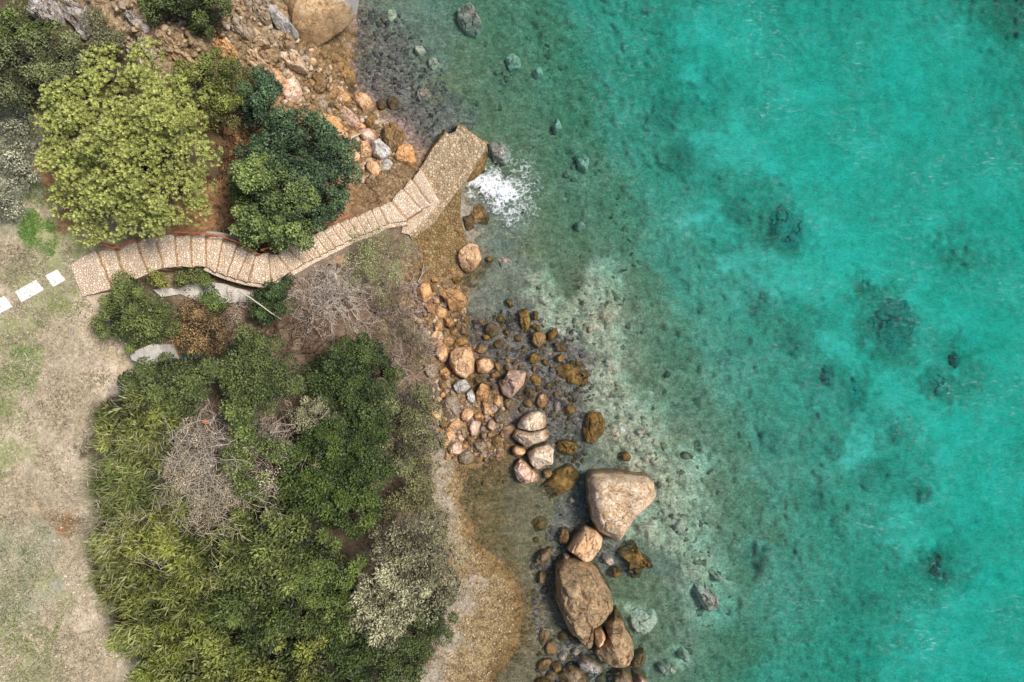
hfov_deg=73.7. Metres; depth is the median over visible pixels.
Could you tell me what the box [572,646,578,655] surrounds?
boulder
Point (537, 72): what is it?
sunken rock
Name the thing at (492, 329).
boulder
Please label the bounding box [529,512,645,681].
sunken rubble
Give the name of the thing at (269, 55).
rock ledge
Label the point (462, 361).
boulder
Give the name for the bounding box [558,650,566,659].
boulder
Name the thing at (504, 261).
boulder
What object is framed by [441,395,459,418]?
boulder
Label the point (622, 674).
boulder
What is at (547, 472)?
boulder
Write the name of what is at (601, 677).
cobble
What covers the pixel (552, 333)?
boulder
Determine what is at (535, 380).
cobble
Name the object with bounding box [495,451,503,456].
boulder
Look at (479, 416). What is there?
boulder
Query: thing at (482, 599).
gravel
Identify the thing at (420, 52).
sunken rock
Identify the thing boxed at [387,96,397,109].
boulder
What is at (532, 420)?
boulder
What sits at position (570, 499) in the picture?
sunken rock
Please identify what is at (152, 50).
rock ledge
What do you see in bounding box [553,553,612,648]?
boulder
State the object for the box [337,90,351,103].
boulder
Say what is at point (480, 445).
cobble
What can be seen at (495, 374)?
boulder
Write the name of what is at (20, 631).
dry grass
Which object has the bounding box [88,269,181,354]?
round bush
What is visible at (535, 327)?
cobble
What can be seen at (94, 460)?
tussock grass
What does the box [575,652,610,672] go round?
boulder
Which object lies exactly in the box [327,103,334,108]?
boulder
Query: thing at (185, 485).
sparse bush
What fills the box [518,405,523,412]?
boulder
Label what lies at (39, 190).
green grass
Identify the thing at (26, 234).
green grass
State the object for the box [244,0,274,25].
rock ledge
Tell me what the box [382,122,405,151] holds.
boulder
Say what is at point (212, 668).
leafy shrub
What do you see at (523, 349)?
cobble
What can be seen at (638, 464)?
reef lumps
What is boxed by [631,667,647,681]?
boulder
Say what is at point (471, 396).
boulder
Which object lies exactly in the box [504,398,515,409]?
cobble
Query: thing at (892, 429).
sunken rock
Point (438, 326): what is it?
cobble
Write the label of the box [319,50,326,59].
boulder
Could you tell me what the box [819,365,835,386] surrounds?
sunken rock
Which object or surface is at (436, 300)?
cobble
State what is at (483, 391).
boulder
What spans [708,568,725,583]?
sunken rock
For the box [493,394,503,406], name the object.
cobble
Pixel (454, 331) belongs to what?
cobble
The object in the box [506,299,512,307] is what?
boulder
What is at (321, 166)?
evergreen tree
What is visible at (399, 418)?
dead shrub
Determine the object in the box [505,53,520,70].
sunken rock
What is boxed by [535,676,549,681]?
boulder
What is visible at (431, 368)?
boulder
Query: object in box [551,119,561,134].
sunken rock
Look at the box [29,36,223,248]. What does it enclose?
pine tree
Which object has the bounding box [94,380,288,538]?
dead shrub
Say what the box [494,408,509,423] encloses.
boulder
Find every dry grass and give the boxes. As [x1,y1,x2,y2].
[0,238,135,681]
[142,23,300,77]
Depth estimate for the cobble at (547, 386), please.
26.71 m
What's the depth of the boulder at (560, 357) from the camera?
26.48 m
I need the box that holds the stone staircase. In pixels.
[71,169,438,296]
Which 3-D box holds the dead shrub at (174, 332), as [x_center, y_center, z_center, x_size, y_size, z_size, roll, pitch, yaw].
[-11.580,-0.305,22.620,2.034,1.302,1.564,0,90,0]
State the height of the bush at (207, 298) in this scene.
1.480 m
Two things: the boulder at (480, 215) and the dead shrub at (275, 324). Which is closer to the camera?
the dead shrub at (275, 324)
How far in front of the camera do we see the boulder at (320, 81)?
25.47 m
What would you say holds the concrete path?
on the ground at (876, 146)
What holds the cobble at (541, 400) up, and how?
on the ground at (876, 146)
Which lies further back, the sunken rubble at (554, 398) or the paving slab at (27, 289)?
the sunken rubble at (554, 398)
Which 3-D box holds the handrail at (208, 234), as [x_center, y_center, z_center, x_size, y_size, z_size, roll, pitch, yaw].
[-9.642,-3.330,22.782,2.400,1.929,0.310,14,90,0]
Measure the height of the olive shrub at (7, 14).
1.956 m
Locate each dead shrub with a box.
[40,418,288,611]
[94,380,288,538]
[154,311,189,352]
[187,394,329,534]
[190,195,239,236]
[199,111,249,191]
[212,287,252,328]
[222,289,351,375]
[249,232,384,351]
[347,260,433,328]
[354,269,451,394]
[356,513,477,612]
[371,392,437,475]
[395,641,444,680]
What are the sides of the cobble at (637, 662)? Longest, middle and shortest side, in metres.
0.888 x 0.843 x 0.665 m
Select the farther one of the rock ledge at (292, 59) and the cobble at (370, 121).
the cobble at (370, 121)
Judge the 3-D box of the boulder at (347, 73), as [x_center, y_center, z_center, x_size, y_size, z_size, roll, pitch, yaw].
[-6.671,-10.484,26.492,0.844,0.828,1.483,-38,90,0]
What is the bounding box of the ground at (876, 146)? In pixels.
[0,0,1023,681]
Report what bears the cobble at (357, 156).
on the ground at (876, 146)
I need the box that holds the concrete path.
[154,282,261,302]
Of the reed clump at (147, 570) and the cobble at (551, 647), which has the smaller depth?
the reed clump at (147, 570)
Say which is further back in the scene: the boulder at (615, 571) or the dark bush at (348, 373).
the boulder at (615, 571)
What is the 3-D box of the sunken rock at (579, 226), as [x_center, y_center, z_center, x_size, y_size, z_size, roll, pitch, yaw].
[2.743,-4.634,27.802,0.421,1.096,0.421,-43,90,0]
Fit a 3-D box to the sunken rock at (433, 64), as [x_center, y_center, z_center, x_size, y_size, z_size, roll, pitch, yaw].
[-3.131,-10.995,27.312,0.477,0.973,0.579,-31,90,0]
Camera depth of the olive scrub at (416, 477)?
24.55 m
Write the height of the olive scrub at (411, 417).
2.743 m
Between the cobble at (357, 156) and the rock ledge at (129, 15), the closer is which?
the rock ledge at (129, 15)
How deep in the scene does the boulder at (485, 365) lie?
26.18 m
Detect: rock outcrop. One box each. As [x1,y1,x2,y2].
[26,0,65,27]
[58,0,96,41]
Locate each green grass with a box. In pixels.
[0,343,46,479]
[0,604,66,681]
[1,288,89,347]
[17,207,59,255]
[26,180,68,220]
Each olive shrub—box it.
[0,0,67,68]
[0,26,102,115]
[79,5,128,77]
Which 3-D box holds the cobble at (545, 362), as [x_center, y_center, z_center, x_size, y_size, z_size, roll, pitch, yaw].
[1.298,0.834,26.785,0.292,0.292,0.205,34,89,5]
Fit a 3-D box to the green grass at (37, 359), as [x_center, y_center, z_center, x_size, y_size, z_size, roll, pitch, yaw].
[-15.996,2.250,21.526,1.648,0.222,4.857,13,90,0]
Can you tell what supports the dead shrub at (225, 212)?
on the ground at (876, 146)
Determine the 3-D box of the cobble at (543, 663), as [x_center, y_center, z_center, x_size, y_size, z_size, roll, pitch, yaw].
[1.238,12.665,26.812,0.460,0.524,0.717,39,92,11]
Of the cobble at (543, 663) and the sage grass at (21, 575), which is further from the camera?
the cobble at (543, 663)
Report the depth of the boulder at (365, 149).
25.92 m
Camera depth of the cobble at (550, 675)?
26.66 m
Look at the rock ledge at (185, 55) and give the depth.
22.37 m
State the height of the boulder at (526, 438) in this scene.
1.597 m
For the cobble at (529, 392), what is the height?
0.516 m
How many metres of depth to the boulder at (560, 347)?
26.65 m
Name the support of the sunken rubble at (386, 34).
on the ground at (876, 146)
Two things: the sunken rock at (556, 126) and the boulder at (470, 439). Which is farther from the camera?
the sunken rock at (556, 126)
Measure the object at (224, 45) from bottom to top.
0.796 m
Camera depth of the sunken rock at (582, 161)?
27.70 m
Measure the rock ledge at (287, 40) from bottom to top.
0.921 m
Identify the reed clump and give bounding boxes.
[87,522,174,621]
[89,431,173,538]
[92,391,184,469]
[102,575,221,681]
[116,494,226,597]
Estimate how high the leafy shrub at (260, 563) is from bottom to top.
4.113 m
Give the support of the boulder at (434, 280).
on the ground at (876, 146)
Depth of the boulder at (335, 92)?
25.93 m
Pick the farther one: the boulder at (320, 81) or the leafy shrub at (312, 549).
the boulder at (320, 81)
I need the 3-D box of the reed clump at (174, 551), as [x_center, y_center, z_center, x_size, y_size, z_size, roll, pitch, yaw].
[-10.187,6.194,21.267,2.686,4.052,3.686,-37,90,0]
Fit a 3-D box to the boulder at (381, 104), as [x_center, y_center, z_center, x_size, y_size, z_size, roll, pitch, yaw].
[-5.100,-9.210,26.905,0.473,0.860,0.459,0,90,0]
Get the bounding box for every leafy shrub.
[142,632,249,681]
[187,506,311,605]
[193,573,310,673]
[226,626,334,681]
[248,483,332,639]
[274,590,381,681]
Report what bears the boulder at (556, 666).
on the ground at (876, 146)
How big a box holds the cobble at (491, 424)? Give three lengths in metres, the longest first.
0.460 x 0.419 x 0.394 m
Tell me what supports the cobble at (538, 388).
on the ground at (876, 146)
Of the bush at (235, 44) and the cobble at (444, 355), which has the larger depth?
the cobble at (444, 355)
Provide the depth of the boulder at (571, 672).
26.60 m
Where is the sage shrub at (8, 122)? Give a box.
[0,101,42,223]
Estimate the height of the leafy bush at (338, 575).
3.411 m
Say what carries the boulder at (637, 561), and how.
on the ground at (876, 146)
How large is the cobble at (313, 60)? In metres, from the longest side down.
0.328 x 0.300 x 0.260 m
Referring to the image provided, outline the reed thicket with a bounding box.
[76,392,256,674]
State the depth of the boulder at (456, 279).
26.53 m
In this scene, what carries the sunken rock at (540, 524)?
on the ground at (876, 146)
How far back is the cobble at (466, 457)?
26.37 m
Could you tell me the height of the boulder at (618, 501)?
2.250 m
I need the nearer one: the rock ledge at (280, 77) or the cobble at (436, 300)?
the rock ledge at (280, 77)
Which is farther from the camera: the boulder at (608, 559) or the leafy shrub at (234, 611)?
the boulder at (608, 559)
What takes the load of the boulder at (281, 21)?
on the ground at (876, 146)
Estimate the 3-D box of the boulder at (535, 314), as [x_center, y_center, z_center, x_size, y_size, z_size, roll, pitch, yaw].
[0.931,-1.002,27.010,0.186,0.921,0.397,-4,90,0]
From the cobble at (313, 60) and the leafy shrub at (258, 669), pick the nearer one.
the leafy shrub at (258, 669)
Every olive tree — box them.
[347,553,431,650]
[368,512,471,624]
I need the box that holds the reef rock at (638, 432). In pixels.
[634,427,645,435]
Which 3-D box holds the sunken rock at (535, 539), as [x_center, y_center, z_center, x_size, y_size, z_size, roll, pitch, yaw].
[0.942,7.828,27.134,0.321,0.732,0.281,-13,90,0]
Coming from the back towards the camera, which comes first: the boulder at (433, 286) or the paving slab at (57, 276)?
the boulder at (433, 286)
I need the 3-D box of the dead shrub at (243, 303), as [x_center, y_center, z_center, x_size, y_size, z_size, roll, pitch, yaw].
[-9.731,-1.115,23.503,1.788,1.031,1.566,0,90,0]
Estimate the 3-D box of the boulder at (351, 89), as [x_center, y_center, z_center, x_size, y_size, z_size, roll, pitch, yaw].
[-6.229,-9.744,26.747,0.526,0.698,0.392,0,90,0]
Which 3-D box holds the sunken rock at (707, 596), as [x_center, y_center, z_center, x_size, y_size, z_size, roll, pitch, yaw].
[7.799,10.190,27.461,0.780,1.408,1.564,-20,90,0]
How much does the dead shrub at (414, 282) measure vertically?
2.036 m
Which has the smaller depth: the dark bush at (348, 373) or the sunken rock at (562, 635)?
the dark bush at (348, 373)
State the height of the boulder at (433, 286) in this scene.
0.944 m
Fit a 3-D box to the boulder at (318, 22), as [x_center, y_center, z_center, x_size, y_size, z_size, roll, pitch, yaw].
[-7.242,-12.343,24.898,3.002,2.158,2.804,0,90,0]
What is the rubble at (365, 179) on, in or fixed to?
on the ground at (876, 146)
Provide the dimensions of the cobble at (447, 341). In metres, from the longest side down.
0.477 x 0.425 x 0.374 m
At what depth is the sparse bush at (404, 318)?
25.07 m
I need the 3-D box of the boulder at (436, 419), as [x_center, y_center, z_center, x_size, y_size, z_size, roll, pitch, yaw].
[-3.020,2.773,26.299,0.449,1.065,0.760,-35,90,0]
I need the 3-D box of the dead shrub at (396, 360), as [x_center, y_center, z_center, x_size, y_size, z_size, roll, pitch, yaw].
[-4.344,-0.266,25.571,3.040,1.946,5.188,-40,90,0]
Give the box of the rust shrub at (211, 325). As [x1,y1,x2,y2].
[168,295,240,362]
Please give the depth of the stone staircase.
22.89 m
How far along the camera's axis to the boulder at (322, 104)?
25.62 m
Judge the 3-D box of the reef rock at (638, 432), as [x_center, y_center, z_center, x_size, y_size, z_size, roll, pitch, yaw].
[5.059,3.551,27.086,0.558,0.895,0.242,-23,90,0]
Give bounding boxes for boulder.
[269,3,298,39]
[280,78,302,101]
[283,0,358,45]
[306,70,327,93]
[318,96,327,110]
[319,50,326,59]
[319,113,343,129]
[326,87,339,98]
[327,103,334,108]
[329,255,346,266]
[331,53,355,85]
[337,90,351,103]
[340,108,360,129]
[348,86,357,92]
[353,92,375,111]
[360,128,376,142]
[360,140,371,156]
[371,139,391,159]
[376,100,387,109]
[381,159,391,169]
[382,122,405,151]
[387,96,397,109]
[394,143,416,165]
[416,283,431,302]
[424,303,435,312]
[424,363,436,378]
[427,406,440,421]
[430,283,437,292]
[431,278,438,282]
[438,379,446,388]
[439,288,467,311]
[439,367,450,379]
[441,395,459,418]
[443,316,455,328]
[447,441,461,453]
[450,346,474,378]
[452,275,460,283]
[453,378,470,393]
[458,243,482,273]
[463,213,473,230]
[463,315,469,322]
[467,388,475,402]
[467,436,474,444]
[471,204,488,224]
[472,376,482,384]
[474,412,483,420]
[475,345,486,353]
[476,357,494,373]
[476,382,489,400]
[481,432,486,438]
[482,334,490,340]
[485,257,493,262]
[485,322,499,337]
[489,371,500,378]
[491,434,502,447]
[493,339,503,348]
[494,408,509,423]
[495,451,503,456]
[498,256,511,267]
[498,369,525,398]
[503,328,509,335]
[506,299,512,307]
[512,428,549,446]
[512,444,525,455]
[513,457,540,483]
[514,334,521,341]
[517,410,546,430]
[518,308,529,332]
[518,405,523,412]
[527,441,553,468]
[531,330,545,348]
[533,311,537,319]
[534,546,550,563]
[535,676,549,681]
[537,570,545,583]
[540,463,579,497]
[542,468,551,477]
[547,328,558,339]
[552,660,560,672]
[553,342,568,351]
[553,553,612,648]
[554,402,559,411]
[555,353,564,362]
[555,438,578,454]
[556,360,587,386]
[557,526,569,545]
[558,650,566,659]
[558,662,589,681]
[561,550,568,558]
[562,403,575,415]
[566,522,601,561]
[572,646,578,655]
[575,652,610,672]
[582,411,604,443]
[584,468,655,541]
[592,605,633,667]
[593,624,605,647]
[602,553,613,564]
[607,565,621,577]
[610,665,632,681]
[617,539,652,577]
[619,451,630,460]
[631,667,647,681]
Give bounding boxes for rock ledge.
[124,10,150,33]
[124,19,157,59]
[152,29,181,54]
[158,24,180,47]
[170,51,200,71]
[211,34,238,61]
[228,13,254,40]
[240,27,270,48]
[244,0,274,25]
[245,47,274,76]
[259,48,278,65]
[273,29,295,51]
[273,68,286,85]
[280,49,308,74]
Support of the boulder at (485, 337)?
on the ground at (876, 146)
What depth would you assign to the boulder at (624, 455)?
26.66 m
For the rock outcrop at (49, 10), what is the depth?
20.67 m
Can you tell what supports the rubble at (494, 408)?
on the ground at (876, 146)
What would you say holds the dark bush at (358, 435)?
on the ground at (876, 146)
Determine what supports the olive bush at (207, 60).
on the ground at (876, 146)
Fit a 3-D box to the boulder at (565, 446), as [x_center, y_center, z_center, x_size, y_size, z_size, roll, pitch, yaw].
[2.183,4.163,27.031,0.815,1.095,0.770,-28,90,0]
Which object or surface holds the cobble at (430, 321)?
on the ground at (876, 146)
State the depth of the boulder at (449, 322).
26.28 m
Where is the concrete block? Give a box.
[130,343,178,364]
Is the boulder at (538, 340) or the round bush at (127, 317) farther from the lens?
the boulder at (538, 340)
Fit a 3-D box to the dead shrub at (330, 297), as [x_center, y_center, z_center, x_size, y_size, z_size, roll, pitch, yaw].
[-7.057,-1.679,24.543,4.988,2.944,4.138,23,90,0]
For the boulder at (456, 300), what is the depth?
26.13 m
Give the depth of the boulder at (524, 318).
26.60 m
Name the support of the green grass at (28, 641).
on the ground at (876, 146)
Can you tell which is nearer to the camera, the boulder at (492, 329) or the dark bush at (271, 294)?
the dark bush at (271, 294)
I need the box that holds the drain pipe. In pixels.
[205,231,247,246]
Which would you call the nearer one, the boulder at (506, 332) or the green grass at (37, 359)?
the green grass at (37, 359)
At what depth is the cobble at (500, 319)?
26.69 m
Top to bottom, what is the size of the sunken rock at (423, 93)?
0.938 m
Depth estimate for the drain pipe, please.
23.07 m
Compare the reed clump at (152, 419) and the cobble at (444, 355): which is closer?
the reed clump at (152, 419)
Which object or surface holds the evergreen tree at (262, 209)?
on the ground at (876, 146)
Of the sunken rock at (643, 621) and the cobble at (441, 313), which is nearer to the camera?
the cobble at (441, 313)
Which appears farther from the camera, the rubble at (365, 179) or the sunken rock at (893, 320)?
the sunken rock at (893, 320)
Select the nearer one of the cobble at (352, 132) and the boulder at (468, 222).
the cobble at (352, 132)
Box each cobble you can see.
[310,58,316,64]
[337,129,347,140]
[348,130,357,141]
[349,150,359,162]
[359,123,365,128]
[365,114,376,129]
[366,160,379,174]
[427,317,433,325]
[430,331,443,344]
[432,297,439,303]
[434,321,442,330]
[435,307,446,318]
[435,342,448,360]
[439,417,447,428]
[443,327,449,334]
[443,336,454,345]
[444,430,455,442]
[444,452,451,459]
[448,420,462,429]
[450,327,458,335]
[455,336,468,345]
[457,451,474,464]
[461,408,473,420]
[469,420,480,436]
[473,438,487,451]
[478,318,484,324]
[481,402,492,414]
[487,418,496,430]
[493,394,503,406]
[494,362,500,371]
[497,316,504,322]
[499,424,516,438]
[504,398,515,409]
[521,345,525,353]
[523,399,532,406]
[524,387,534,397]
[527,352,541,362]
[530,375,541,385]
[532,324,540,330]
[536,385,541,391]
[536,391,547,407]
[536,657,552,670]
[539,627,550,644]
[542,359,548,365]
[544,382,550,389]
[545,638,557,655]
[545,669,557,681]
[566,654,573,660]
[569,633,576,642]
[595,673,606,681]
[630,647,645,669]
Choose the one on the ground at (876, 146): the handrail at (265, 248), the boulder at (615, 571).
the boulder at (615, 571)
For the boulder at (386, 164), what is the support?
on the ground at (876, 146)
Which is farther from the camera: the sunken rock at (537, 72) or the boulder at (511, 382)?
the sunken rock at (537, 72)
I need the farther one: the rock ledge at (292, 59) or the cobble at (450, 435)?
the cobble at (450, 435)
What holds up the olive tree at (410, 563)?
on the ground at (876, 146)
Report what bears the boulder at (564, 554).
on the ground at (876, 146)
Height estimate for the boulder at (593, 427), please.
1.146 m
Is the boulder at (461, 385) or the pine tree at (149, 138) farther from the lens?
the boulder at (461, 385)
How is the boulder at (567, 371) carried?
on the ground at (876, 146)
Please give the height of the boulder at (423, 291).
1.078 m
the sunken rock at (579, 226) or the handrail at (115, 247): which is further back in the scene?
the sunken rock at (579, 226)
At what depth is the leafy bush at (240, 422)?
21.06 m
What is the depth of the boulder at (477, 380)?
26.52 m
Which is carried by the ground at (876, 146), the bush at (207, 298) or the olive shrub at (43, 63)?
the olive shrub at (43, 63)
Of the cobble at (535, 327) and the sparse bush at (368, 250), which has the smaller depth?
the sparse bush at (368, 250)
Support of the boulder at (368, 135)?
on the ground at (876, 146)
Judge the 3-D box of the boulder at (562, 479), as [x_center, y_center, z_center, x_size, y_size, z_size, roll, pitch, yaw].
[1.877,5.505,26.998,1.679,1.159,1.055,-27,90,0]
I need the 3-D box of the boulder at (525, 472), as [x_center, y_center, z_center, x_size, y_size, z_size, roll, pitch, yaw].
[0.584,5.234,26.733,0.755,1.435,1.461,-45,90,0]
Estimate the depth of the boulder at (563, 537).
26.56 m
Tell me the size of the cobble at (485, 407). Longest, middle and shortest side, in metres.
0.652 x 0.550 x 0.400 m
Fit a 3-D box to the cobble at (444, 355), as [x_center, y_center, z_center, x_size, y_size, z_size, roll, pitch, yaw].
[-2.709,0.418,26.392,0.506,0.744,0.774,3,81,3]
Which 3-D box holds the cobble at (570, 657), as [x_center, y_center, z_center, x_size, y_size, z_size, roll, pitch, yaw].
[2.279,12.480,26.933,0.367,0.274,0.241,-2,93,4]
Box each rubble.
[114,0,298,69]
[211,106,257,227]
[258,46,402,185]
[357,6,449,146]
[408,282,507,462]
[470,308,594,480]
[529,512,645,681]
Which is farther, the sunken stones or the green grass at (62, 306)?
the sunken stones
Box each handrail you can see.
[99,239,140,249]
[173,231,261,254]
[260,214,352,253]
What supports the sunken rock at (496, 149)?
on the ground at (876, 146)
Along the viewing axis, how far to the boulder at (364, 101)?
26.29 m
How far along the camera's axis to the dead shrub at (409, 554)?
25.32 m
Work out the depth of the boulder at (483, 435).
26.40 m
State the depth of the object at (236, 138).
23.61 m
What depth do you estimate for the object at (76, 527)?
21.76 m
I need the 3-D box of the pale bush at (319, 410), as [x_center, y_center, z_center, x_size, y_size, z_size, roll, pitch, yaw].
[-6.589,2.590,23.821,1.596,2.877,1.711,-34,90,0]
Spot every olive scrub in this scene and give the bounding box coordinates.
[374,382,453,481]
[377,452,436,522]
[410,460,450,550]
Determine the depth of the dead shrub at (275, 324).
24.28 m
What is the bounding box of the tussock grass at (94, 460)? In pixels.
[80,438,141,665]
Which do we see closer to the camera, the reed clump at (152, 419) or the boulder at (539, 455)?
the reed clump at (152, 419)
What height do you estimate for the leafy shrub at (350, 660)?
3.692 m
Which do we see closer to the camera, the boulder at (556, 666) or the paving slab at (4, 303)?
the paving slab at (4, 303)
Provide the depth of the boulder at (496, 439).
26.48 m
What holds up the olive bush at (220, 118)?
on the ground at (876, 146)
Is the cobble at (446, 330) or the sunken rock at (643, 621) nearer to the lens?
the cobble at (446, 330)
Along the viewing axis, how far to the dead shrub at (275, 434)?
22.50 m
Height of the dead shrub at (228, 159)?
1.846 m
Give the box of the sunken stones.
[460,32,735,676]
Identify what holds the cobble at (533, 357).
on the ground at (876, 146)
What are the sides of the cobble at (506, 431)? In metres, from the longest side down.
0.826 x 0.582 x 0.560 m
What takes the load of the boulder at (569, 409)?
on the ground at (876, 146)
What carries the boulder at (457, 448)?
on the ground at (876, 146)
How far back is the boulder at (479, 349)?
26.52 m
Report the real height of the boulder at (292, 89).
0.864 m
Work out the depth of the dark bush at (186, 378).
20.37 m
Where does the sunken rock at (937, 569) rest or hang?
on the ground at (876, 146)
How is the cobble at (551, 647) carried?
on the ground at (876, 146)
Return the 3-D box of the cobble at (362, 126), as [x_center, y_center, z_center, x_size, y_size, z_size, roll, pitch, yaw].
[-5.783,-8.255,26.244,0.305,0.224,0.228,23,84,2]
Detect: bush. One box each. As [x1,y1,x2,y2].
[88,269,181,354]
[115,350,227,416]
[137,0,232,38]
[145,268,170,288]
[157,414,293,528]
[171,45,252,120]
[171,267,216,292]
[195,284,220,307]
[201,66,255,133]
[207,296,229,318]
[212,322,306,415]
[218,396,289,503]
[246,273,298,327]
[263,418,383,539]
[287,394,345,433]
[289,404,397,500]
[290,534,370,643]
[299,331,405,422]
[339,216,417,299]
[342,583,458,681]
[374,287,432,373]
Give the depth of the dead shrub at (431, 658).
25.75 m
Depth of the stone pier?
25.88 m
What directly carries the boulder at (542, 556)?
on the ground at (876, 146)
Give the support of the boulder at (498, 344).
on the ground at (876, 146)
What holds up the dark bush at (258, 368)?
on the ground at (876, 146)
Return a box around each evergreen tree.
[226,151,320,252]
[228,103,362,231]
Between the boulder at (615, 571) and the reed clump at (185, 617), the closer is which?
the reed clump at (185, 617)
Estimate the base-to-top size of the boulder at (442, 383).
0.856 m
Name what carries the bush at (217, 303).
on the ground at (876, 146)
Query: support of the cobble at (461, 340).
on the ground at (876, 146)
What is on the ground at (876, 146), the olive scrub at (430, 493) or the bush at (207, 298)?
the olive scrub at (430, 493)
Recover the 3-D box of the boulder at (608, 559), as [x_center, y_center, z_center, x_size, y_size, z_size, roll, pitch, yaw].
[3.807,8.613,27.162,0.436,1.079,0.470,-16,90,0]
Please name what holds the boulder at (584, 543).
on the ground at (876, 146)
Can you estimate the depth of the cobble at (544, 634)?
26.65 m
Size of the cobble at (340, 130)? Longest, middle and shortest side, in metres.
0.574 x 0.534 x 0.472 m
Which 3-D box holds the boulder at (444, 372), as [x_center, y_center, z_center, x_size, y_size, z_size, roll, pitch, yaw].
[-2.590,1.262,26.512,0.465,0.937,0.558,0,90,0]
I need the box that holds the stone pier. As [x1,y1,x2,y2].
[401,123,489,276]
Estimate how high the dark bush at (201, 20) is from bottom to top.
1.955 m
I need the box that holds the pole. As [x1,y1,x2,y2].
[238,290,281,319]
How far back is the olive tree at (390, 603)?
22.28 m
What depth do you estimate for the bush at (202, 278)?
22.43 m
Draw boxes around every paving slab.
[0,296,12,312]
[15,280,42,302]
[45,270,65,286]
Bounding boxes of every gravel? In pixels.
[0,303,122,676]
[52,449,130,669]
[432,460,515,681]
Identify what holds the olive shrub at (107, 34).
on the ground at (876, 146)
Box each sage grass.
[0,514,52,621]
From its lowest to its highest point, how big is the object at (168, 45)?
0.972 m
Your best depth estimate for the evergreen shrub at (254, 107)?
22.42 m
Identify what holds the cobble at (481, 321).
on the ground at (876, 146)
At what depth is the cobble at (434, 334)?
26.20 m
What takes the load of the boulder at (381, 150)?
on the ground at (876, 146)
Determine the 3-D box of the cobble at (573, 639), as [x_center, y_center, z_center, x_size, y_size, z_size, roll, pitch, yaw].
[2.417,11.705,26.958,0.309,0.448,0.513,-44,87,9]
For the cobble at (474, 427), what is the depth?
26.36 m
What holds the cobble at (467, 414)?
on the ground at (876, 146)
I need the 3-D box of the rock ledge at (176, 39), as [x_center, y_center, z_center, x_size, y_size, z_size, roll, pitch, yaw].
[-11.434,-10.091,22.431,1.490,0.644,0.492,27,90,0]
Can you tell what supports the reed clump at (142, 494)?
on the ground at (876, 146)
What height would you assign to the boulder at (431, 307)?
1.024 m
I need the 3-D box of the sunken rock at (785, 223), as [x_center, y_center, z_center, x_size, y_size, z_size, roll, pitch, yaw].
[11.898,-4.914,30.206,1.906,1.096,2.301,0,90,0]
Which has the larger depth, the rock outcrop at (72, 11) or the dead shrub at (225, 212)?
the dead shrub at (225, 212)
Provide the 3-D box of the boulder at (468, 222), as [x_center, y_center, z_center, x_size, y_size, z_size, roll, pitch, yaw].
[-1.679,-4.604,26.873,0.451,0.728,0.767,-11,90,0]
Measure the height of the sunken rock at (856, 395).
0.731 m
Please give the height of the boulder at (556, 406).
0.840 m
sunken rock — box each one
[386,10,396,21]
[415,46,425,57]
[417,86,430,102]
[427,58,439,70]
[457,2,482,38]
[489,142,510,165]
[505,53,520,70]
[531,516,546,531]
[532,67,542,79]
[532,536,538,542]
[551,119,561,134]
[558,629,567,641]
[567,497,574,502]
[575,221,584,231]
[576,153,589,173]
[629,607,657,634]
[657,658,676,675]
[674,518,686,532]
[677,646,689,662]
[694,581,719,612]
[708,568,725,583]
[767,204,801,248]
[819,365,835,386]
[850,383,862,402]
[858,279,866,289]
[866,298,914,354]
[889,425,899,440]
[928,374,947,396]
[928,556,943,576]
[947,351,959,368]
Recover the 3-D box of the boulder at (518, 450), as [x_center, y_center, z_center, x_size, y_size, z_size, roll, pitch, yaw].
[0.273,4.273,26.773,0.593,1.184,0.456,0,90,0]
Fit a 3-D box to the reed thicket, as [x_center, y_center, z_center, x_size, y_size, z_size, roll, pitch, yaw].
[-10.154,5.678,21.110,4.404,4.848,8.605,0,90,0]
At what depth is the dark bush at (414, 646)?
24.14 m
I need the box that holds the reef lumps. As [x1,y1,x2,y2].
[536,284,688,541]
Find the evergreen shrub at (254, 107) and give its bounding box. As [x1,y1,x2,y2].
[236,65,292,135]
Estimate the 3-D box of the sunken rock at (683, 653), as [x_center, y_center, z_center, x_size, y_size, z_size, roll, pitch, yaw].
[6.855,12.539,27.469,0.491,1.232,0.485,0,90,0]
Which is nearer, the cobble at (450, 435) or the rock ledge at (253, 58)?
the rock ledge at (253, 58)
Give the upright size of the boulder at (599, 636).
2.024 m
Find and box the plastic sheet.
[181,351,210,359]
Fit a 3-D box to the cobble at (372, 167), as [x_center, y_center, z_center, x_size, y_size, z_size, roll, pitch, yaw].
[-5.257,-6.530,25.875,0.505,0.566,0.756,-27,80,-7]
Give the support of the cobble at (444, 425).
on the ground at (876, 146)
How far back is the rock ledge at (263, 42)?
23.51 m
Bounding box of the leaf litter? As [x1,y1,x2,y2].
[171,283,439,539]

